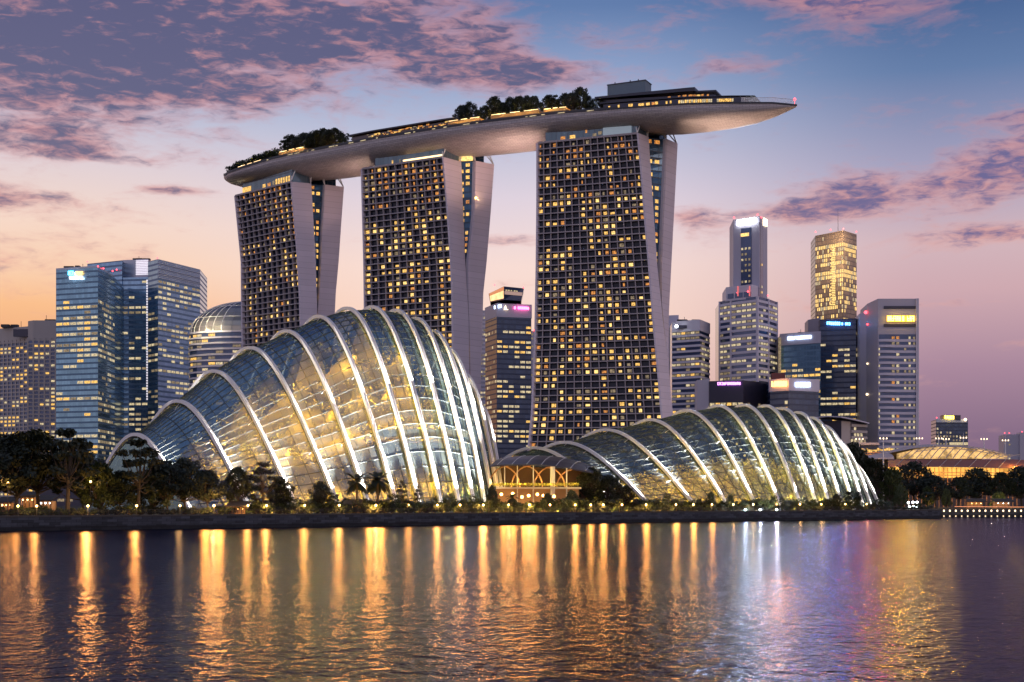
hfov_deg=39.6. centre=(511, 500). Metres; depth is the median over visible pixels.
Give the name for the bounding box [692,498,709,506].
shrub
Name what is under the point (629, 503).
shrub
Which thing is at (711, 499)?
bushy tree
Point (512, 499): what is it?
palm tree
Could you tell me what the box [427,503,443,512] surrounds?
shrub
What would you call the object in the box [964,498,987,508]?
kiosk
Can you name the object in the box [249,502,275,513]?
shrub
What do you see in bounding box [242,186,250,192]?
window
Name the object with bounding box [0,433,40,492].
broad tree
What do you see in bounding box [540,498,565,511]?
shrub
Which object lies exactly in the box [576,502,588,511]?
shrub
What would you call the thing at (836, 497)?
broad tree
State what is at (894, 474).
bushy tree
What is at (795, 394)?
office building
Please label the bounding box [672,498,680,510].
young tree
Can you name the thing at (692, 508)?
shrub
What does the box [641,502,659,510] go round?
shrub
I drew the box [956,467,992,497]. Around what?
broad tree
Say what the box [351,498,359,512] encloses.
young tree
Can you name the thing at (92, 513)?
shrub
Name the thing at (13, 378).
apartment building
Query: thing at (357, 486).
palm tree
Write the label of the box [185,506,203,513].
shrub
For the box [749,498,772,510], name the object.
shrub
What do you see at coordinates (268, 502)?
young tree
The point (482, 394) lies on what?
office tower
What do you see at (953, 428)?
office tower
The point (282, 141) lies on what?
tall tree
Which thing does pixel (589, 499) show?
shrub
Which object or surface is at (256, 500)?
shrub
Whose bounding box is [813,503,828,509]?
shrub
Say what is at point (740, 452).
glass dome
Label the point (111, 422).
window
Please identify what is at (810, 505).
shrub
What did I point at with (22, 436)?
broad tree
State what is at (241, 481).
broad tree
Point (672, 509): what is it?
shrub
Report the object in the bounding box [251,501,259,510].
young tree
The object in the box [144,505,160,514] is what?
shrub
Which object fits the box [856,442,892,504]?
terrace building
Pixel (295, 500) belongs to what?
young tree
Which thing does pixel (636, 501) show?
shrub
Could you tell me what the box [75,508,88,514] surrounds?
shrub
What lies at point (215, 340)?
domed office
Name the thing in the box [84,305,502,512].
glass dome
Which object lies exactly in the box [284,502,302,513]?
shrub
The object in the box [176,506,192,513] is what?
shrub
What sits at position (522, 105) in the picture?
broad tree
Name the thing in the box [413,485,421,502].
tall tree
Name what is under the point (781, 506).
shrub
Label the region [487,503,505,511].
shrub
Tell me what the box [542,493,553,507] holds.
broad tree
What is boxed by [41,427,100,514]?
tall tree
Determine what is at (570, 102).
broad tree
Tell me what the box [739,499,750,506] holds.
shrub
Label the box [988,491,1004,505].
bushy tree
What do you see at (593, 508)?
shrub
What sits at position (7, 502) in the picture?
kiosk
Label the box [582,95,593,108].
broad tree
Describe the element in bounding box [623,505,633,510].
shrub
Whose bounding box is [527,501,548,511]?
shrub
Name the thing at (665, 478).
indoor garden
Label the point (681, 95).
rooftop club
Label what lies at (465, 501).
shrub
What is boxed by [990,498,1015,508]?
kiosk
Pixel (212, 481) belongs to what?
broad tree
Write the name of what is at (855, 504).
shrub
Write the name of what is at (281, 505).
shrub
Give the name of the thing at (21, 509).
shrub
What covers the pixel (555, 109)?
deck planter
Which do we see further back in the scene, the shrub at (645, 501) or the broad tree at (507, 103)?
the broad tree at (507, 103)
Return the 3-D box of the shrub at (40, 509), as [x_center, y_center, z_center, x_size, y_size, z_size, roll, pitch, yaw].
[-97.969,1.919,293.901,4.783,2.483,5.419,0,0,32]
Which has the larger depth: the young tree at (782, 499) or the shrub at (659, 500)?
the young tree at (782, 499)
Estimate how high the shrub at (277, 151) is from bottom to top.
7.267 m
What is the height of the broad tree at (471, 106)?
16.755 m
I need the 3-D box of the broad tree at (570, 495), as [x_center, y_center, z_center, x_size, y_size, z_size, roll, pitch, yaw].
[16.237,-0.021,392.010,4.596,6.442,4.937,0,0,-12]
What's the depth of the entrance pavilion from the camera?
400.50 m
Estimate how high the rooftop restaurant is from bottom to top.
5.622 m
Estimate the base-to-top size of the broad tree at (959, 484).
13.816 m
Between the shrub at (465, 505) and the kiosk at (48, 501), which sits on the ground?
the kiosk at (48, 501)
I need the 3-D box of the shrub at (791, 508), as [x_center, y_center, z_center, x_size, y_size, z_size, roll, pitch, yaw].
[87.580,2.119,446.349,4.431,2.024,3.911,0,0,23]
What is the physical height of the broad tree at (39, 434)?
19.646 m
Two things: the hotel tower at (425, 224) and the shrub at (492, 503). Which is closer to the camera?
the shrub at (492, 503)
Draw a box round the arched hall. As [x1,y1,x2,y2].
[868,444,1023,506]
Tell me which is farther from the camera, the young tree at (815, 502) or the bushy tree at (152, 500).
the young tree at (815, 502)
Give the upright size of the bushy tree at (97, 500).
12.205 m
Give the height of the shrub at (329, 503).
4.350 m
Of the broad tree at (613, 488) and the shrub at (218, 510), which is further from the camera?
the broad tree at (613, 488)
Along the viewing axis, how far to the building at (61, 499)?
894.88 m
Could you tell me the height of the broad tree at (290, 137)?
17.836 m
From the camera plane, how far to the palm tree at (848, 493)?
469.86 m
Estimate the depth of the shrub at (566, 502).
386.08 m
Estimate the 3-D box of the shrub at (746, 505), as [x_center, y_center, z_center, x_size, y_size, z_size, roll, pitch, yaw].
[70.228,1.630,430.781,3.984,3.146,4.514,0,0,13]
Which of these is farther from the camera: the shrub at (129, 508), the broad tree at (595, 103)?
the broad tree at (595, 103)
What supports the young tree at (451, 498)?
on the ground
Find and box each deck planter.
[279,147,307,154]
[448,117,483,124]
[491,109,542,118]
[543,107,569,112]
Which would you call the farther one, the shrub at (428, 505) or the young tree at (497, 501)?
the young tree at (497, 501)
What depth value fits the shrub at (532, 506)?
375.86 m
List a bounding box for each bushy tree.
[74,460,125,514]
[127,467,173,509]
[705,491,717,510]
[727,494,735,510]
[876,466,909,504]
[892,484,907,505]
[920,486,934,504]
[941,488,952,508]
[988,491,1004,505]
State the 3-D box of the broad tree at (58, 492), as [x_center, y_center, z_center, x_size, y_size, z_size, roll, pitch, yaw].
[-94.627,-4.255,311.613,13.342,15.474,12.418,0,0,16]
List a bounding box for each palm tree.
[340,473,372,497]
[362,472,390,505]
[506,494,517,511]
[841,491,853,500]
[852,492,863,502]
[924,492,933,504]
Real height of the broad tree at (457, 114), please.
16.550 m
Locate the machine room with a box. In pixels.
[607,79,651,95]
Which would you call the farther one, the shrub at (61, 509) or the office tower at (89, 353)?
the office tower at (89, 353)
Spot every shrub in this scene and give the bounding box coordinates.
[0,506,8,515]
[4,508,20,514]
[9,505,33,514]
[30,504,51,514]
[43,509,58,514]
[53,507,68,514]
[64,507,78,514]
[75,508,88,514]
[84,509,97,514]
[97,507,114,514]
[110,505,125,514]
[120,503,142,514]
[132,505,149,514]
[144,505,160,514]
[154,506,172,513]
[166,508,178,513]
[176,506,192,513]
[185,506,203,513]
[199,507,213,513]
[211,505,225,513]
[217,505,235,513]
[235,506,254,513]
[241,157,257,165]
[248,498,268,513]
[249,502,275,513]
[254,153,267,159]
[263,503,279,513]
[264,147,284,157]
[273,503,287,513]
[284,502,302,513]
[295,499,313,513]
[301,502,320,512]
[313,499,337,509]
[318,503,334,512]
[326,504,340,512]
[336,503,349,512]
[341,503,361,512]
[356,502,375,512]
[364,499,388,512]
[367,504,377,512]
[371,503,384,512]
[377,502,395,512]
[390,502,411,512]
[412,502,429,512]
[416,503,434,512]
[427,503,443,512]
[434,502,453,512]
[437,499,453,511]
[449,499,470,511]
[451,505,464,512]
[459,502,472,511]
[466,503,483,511]
[471,498,488,511]
[481,501,500,511]
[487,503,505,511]
[499,503,511,511]
[505,501,522,511]
[521,502,534,511]
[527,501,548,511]
[532,503,541,511]
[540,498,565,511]
[545,506,556,511]
[553,504,566,511]
[560,498,587,511]
[562,497,578,511]
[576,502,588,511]
[578,499,592,511]
[585,505,596,511]
[587,498,604,511]
[592,502,610,511]
[595,499,613,510]
[605,499,623,509]
[609,506,619,511]
[620,499,632,510]
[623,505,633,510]
[624,501,639,510]
[632,499,644,507]
[638,504,647,510]
[639,498,651,505]
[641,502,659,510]
[651,498,672,510]
[655,502,669,510]
[664,504,673,510]
[670,499,685,510]
[674,503,691,510]
[686,504,698,510]
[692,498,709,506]
[738,502,749,510]
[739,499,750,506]
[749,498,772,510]
[749,500,762,510]
[777,503,787,509]
[786,499,802,509]
[786,505,797,509]
[801,505,809,509]
[806,499,824,509]
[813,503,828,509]
[818,498,834,509]
[829,498,847,509]
[841,499,856,508]
[849,501,864,509]
[868,503,877,509]
[871,499,892,509]
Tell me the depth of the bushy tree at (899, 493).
539.24 m
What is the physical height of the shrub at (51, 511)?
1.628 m
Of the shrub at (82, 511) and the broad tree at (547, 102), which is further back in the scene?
the broad tree at (547, 102)
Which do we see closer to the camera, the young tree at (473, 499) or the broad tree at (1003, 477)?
the young tree at (473, 499)
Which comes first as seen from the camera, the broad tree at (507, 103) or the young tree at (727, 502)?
the young tree at (727, 502)
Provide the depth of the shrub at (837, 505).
462.09 m
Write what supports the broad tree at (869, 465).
on the ground
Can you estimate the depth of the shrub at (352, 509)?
339.27 m
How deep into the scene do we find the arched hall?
716.20 m
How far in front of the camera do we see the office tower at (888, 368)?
977.90 m
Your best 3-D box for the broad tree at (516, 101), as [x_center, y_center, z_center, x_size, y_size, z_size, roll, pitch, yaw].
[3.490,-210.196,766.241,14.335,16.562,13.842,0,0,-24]
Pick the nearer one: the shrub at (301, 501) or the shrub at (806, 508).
the shrub at (301, 501)
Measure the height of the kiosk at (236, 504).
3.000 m
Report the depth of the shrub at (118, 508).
304.39 m
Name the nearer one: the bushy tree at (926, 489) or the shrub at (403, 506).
the shrub at (403, 506)
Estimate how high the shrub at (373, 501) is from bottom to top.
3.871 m
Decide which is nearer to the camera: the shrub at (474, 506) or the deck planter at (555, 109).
the shrub at (474, 506)
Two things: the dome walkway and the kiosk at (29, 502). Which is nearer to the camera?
the kiosk at (29, 502)
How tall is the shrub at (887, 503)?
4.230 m
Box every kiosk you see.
[0,497,20,511]
[14,491,41,510]
[39,495,59,510]
[225,501,250,513]
[342,499,362,512]
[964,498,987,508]
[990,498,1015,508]
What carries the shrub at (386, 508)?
on the promenade
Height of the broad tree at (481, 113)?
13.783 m
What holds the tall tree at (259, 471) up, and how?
on the promenade
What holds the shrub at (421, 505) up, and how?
on the promenade
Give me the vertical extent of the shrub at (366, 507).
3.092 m
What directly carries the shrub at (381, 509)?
on the promenade
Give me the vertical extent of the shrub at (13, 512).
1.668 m
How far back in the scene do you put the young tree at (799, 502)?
447.37 m
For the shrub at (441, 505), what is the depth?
356.52 m
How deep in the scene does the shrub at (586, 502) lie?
391.05 m
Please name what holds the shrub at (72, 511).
on the promenade
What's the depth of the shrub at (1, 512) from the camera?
288.50 m
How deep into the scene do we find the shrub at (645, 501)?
407.62 m
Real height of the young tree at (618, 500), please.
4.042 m
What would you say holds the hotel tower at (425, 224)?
on the ground
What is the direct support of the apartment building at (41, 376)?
on the ground
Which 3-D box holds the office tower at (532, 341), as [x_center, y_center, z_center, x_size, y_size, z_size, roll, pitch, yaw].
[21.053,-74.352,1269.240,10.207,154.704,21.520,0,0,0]
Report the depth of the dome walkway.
382.48 m
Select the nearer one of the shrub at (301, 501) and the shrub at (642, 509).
the shrub at (301, 501)
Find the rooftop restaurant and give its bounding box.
[348,117,460,140]
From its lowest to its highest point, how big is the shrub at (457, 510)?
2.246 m
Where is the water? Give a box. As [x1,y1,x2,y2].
[0,517,1023,681]
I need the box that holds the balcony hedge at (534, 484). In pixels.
[489,482,579,486]
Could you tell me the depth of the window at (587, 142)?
736.04 m
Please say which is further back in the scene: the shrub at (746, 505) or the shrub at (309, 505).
the shrub at (746, 505)
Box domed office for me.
[189,301,241,388]
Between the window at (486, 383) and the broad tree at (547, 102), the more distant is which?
the window at (486, 383)
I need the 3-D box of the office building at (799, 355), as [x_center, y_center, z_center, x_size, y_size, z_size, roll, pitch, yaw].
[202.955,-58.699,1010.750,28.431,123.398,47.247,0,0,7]
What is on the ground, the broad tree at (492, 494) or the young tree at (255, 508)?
the broad tree at (492, 494)
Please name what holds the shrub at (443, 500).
on the ground
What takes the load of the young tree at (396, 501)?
on the ground
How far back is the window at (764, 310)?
1005.30 m
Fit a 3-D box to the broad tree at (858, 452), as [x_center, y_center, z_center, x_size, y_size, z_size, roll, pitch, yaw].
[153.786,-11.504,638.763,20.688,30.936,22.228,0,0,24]
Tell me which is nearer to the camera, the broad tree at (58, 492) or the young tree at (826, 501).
the broad tree at (58, 492)
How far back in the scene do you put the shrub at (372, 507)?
343.83 m
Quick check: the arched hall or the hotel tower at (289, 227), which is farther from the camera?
the hotel tower at (289, 227)
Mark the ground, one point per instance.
(75, 507)
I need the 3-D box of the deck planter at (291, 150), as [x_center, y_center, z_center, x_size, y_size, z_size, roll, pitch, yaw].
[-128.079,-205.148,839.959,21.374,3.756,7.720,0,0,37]
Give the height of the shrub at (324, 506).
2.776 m
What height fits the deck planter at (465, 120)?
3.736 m
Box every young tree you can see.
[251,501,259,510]
[266,497,276,504]
[288,496,298,504]
[328,493,339,505]
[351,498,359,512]
[386,493,399,504]
[429,496,438,503]
[443,494,454,512]
[469,494,477,503]
[485,499,492,508]
[492,497,501,503]
[540,499,546,508]
[569,498,577,508]
[615,498,623,510]
[662,494,670,502]
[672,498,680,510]
[725,499,731,510]
[770,495,777,505]
[778,497,786,505]
[795,498,801,509]
[811,500,816,507]
[822,498,830,507]
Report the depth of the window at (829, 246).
1301.28 m
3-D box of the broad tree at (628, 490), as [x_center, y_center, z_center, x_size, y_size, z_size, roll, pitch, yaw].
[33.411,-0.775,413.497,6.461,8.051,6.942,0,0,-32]
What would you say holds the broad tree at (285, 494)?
on the ground
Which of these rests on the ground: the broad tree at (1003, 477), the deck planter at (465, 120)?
the broad tree at (1003, 477)
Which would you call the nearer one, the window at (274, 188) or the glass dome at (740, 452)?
the glass dome at (740, 452)
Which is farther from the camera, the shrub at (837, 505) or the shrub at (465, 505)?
the shrub at (837, 505)
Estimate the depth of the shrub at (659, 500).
411.49 m
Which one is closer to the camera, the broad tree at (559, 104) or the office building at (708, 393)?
the broad tree at (559, 104)
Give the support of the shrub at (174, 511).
on the promenade
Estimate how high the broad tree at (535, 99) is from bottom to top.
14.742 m
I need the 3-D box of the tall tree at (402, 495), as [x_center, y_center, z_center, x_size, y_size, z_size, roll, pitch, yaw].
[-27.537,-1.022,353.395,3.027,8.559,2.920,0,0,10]
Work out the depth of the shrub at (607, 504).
395.70 m
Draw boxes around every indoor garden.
[176,346,429,512]
[588,467,698,503]
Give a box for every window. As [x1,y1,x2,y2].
[58,302,114,459]
[130,282,199,438]
[239,188,317,330]
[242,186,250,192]
[365,161,467,346]
[485,333,490,408]
[532,137,660,445]
[741,247,776,378]
[816,237,856,318]
[862,448,892,451]
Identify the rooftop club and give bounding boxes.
[595,87,759,107]
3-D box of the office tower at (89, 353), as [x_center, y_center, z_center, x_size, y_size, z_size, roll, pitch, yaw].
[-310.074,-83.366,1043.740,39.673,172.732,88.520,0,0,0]
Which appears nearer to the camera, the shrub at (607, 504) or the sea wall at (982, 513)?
the shrub at (607, 504)
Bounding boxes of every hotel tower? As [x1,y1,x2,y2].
[234,169,343,353]
[361,148,493,394]
[527,126,677,482]
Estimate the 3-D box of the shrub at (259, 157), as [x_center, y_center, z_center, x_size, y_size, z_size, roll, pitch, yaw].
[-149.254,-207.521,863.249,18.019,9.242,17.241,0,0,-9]
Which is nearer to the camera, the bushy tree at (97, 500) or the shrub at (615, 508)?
the bushy tree at (97, 500)
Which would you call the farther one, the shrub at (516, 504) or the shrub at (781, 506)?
the shrub at (781, 506)
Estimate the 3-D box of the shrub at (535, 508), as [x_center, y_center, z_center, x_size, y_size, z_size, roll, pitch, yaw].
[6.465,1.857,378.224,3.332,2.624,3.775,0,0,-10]
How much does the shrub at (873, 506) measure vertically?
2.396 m
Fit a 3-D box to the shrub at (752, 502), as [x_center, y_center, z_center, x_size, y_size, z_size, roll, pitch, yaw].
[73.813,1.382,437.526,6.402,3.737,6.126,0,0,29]
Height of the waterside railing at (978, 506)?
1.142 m
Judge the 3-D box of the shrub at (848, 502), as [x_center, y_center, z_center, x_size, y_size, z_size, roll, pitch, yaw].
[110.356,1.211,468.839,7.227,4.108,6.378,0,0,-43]
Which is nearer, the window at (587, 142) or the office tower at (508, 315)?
the window at (587, 142)
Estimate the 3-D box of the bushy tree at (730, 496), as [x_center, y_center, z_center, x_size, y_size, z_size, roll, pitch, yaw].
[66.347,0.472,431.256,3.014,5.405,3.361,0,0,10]
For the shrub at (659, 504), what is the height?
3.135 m
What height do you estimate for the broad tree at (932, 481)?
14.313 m
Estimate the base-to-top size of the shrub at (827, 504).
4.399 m
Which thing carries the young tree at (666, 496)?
on the promenade
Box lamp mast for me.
[879,434,886,466]
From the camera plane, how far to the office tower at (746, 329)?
1003.75 m
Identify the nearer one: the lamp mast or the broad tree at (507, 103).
the lamp mast
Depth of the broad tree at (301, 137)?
843.83 m
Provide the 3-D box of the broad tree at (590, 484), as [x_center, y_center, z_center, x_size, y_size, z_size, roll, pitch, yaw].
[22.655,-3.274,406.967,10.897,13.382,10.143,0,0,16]
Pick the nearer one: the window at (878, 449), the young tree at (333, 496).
the young tree at (333, 496)
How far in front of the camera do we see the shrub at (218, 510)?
319.40 m
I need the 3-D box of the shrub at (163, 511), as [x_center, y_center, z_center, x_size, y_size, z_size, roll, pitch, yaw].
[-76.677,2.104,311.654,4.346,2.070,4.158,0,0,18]
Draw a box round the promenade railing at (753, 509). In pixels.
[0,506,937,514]
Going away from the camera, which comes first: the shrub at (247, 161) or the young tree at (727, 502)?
the young tree at (727, 502)
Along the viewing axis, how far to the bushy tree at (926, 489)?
559.55 m
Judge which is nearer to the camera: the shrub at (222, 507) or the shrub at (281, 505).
the shrub at (222, 507)
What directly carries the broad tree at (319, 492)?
on the ground
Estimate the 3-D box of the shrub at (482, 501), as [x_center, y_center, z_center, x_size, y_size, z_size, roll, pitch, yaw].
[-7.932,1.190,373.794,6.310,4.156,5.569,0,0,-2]
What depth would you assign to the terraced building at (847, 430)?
876.18 m
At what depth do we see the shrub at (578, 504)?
390.44 m
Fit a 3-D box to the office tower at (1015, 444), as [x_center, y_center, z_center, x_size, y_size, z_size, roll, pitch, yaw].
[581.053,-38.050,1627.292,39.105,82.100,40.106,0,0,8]
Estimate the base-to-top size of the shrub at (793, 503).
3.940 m
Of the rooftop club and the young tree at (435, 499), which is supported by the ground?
the young tree at (435, 499)
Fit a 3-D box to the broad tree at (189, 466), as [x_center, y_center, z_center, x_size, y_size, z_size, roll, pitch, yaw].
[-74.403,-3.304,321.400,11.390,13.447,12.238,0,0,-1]
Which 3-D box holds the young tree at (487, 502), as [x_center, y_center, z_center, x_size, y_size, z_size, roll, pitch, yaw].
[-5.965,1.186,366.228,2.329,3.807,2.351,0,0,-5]
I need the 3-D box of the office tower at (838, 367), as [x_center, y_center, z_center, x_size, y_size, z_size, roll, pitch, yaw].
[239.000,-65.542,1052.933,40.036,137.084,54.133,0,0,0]
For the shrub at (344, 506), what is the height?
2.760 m
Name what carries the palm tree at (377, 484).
on the promenade
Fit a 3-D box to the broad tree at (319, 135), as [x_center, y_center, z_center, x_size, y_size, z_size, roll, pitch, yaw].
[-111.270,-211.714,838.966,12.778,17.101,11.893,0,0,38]
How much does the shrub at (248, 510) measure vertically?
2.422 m
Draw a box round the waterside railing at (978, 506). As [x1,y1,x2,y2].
[949,506,1019,508]
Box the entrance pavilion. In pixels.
[490,455,596,511]
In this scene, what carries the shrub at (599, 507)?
on the promenade
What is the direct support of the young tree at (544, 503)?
on the promenade
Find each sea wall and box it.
[0,509,940,530]
[940,509,1023,516]
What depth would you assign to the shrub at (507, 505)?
371.11 m
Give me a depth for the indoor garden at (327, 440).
380.16 m
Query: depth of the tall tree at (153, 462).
308.49 m
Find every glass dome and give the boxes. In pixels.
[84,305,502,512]
[504,404,879,510]
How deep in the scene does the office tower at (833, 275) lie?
1296.71 m
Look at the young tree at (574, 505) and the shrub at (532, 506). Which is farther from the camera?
the young tree at (574, 505)
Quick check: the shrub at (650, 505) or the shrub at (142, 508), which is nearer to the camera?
the shrub at (142, 508)
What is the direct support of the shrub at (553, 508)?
on the promenade
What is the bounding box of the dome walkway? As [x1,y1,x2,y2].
[372,429,416,442]
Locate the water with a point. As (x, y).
(905, 600)
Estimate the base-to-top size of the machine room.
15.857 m
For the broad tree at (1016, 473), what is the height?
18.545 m
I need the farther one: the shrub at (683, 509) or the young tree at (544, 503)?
the shrub at (683, 509)
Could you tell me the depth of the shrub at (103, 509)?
302.77 m
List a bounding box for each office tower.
[56,265,123,459]
[87,257,206,443]
[480,310,484,406]
[485,284,531,458]
[531,330,533,398]
[669,315,709,413]
[715,214,777,382]
[805,318,856,420]
[811,228,856,319]
[855,298,918,453]
[931,415,967,445]
[999,432,1023,459]
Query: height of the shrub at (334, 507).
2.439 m
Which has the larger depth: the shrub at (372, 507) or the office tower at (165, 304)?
the office tower at (165, 304)
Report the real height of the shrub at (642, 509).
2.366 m
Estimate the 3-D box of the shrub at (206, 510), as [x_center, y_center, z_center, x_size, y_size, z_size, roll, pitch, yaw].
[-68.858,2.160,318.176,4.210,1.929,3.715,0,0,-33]
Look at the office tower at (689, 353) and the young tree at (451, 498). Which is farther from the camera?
the office tower at (689, 353)
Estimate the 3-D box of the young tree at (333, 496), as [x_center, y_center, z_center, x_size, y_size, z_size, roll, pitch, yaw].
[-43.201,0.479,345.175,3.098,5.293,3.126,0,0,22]
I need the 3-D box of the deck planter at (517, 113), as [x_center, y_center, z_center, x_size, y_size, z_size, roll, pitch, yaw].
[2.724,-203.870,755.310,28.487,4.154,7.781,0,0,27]
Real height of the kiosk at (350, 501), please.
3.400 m
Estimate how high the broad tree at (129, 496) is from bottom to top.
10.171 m
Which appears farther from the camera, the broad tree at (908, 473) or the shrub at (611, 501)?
the broad tree at (908, 473)
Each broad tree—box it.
[0,430,62,514]
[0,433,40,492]
[4,428,85,510]
[52,448,107,514]
[102,470,137,514]
[142,459,191,508]
[166,457,207,513]
[177,470,231,513]
[223,466,255,501]
[267,477,294,503]
[282,134,294,150]
[288,135,303,150]
[290,132,308,148]
[302,129,321,148]
[302,132,316,148]
[307,481,332,505]
[314,128,327,147]
[318,129,333,145]
[324,127,343,143]
[335,132,346,143]
[452,105,470,117]
[455,101,478,119]
[477,105,490,119]
[484,96,503,116]
[485,485,497,502]
[500,96,518,113]
[506,95,520,112]
[516,95,535,111]
[524,96,543,110]
[540,94,557,111]
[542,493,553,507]
[557,92,570,108]
[560,92,580,109]
[565,489,578,502]
[572,86,590,108]
[573,466,609,500]
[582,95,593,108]
[587,98,599,108]
[596,475,626,500]
[617,485,636,501]
[832,493,842,509]
[845,441,878,472]
[857,457,891,492]
[890,461,942,505]
[917,475,949,507]
[943,476,978,507]
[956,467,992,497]
[984,471,1022,497]
[1001,466,1023,507]
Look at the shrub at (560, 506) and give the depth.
382.50 m
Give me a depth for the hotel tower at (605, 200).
735.03 m
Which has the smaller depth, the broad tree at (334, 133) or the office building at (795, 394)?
the broad tree at (334, 133)
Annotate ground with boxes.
[1,505,1023,514]
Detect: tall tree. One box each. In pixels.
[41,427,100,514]
[115,438,168,514]
[247,461,282,513]
[278,136,289,148]
[395,480,407,503]
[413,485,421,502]
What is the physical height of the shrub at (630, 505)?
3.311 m
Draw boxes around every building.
[0,324,27,504]
[27,315,55,497]
[40,460,105,505]
[695,379,765,410]
[766,373,819,420]
[778,329,820,419]
[813,416,868,453]
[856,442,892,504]
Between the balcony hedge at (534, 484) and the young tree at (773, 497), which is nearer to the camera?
the balcony hedge at (534, 484)
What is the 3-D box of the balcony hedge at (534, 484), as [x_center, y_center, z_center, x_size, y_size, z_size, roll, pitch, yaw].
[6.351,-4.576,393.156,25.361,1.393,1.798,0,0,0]
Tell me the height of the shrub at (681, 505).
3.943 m
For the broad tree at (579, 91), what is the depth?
746.50 m
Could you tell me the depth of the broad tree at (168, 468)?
313.14 m
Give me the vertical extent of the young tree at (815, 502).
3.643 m
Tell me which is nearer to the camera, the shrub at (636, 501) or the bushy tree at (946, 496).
the shrub at (636, 501)
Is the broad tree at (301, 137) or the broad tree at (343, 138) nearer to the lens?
the broad tree at (343, 138)
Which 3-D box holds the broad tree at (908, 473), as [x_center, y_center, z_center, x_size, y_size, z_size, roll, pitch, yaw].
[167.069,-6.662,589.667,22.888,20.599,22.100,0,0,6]

